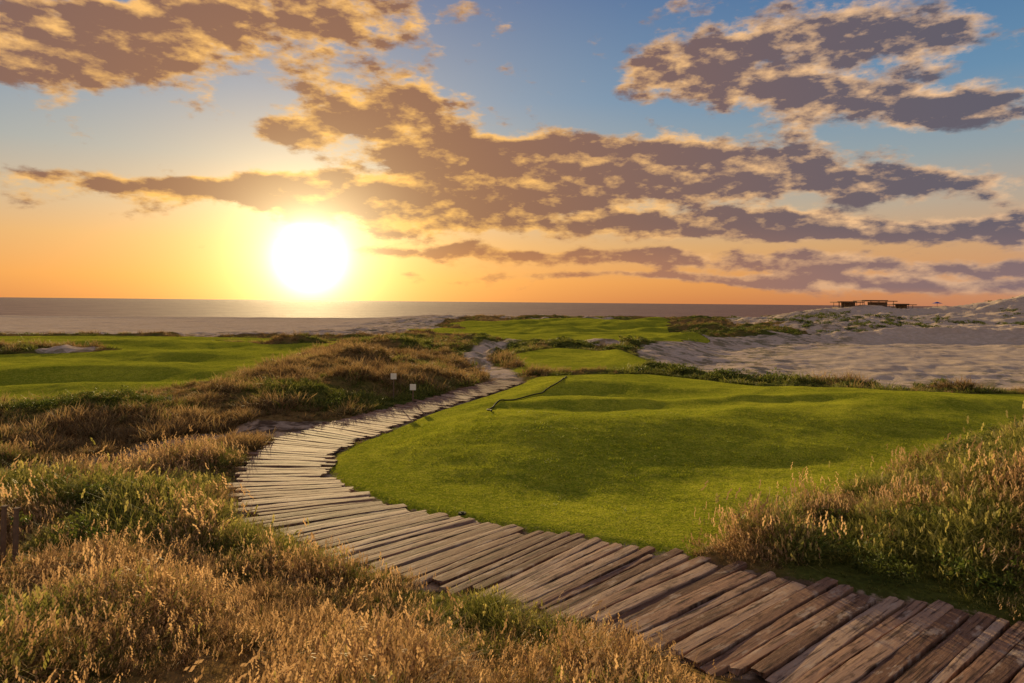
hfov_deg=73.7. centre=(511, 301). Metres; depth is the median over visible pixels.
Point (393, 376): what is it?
course marker sign
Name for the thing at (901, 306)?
beach pavilion
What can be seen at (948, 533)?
green dune grass
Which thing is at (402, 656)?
dry dune grass
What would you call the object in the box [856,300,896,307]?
beach pavilion
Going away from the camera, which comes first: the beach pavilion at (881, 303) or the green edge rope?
the green edge rope
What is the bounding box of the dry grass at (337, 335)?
[2,314,796,347]
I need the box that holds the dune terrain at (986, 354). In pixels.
[0,294,1023,682]
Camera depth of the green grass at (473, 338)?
71.15 m
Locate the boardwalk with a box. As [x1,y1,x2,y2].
[227,380,1023,682]
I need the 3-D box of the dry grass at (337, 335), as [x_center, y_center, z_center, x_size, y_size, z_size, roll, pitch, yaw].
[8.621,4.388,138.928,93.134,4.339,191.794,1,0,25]
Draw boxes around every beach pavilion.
[830,301,863,307]
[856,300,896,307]
[887,304,916,308]
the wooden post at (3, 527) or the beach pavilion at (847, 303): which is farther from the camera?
the beach pavilion at (847, 303)
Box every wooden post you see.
[0,505,8,563]
[12,507,20,565]
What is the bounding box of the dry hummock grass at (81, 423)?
[0,330,1023,470]
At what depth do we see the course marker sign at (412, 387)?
26.75 m
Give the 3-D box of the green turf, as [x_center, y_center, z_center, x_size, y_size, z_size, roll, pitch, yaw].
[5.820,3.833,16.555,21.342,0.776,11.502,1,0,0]
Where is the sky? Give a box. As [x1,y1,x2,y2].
[0,0,1023,305]
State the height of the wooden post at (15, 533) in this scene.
0.866 m
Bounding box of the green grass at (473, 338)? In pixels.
[5,315,793,350]
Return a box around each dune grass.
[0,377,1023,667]
[0,401,1023,682]
[0,416,1023,682]
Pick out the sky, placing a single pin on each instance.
(755, 152)
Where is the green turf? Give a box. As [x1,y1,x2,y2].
[328,410,1009,556]
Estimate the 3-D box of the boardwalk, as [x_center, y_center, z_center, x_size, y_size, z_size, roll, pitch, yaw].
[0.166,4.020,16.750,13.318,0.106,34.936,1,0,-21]
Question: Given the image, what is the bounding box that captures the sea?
[0,297,936,317]
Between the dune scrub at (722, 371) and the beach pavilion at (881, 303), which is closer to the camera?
the dune scrub at (722, 371)
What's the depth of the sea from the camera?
1158.22 m
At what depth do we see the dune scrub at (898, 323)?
124.38 m
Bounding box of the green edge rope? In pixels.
[487,376,566,411]
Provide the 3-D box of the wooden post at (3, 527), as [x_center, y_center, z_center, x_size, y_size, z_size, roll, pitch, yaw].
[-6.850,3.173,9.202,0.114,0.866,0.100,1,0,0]
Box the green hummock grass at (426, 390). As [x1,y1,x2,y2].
[0,333,1022,471]
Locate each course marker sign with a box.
[391,373,396,398]
[410,384,415,402]
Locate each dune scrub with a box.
[26,317,993,393]
[718,297,1023,334]
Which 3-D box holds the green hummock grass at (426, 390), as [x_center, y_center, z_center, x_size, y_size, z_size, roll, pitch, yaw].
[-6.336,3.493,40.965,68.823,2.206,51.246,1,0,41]
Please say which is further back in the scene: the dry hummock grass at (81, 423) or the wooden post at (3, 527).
the dry hummock grass at (81, 423)

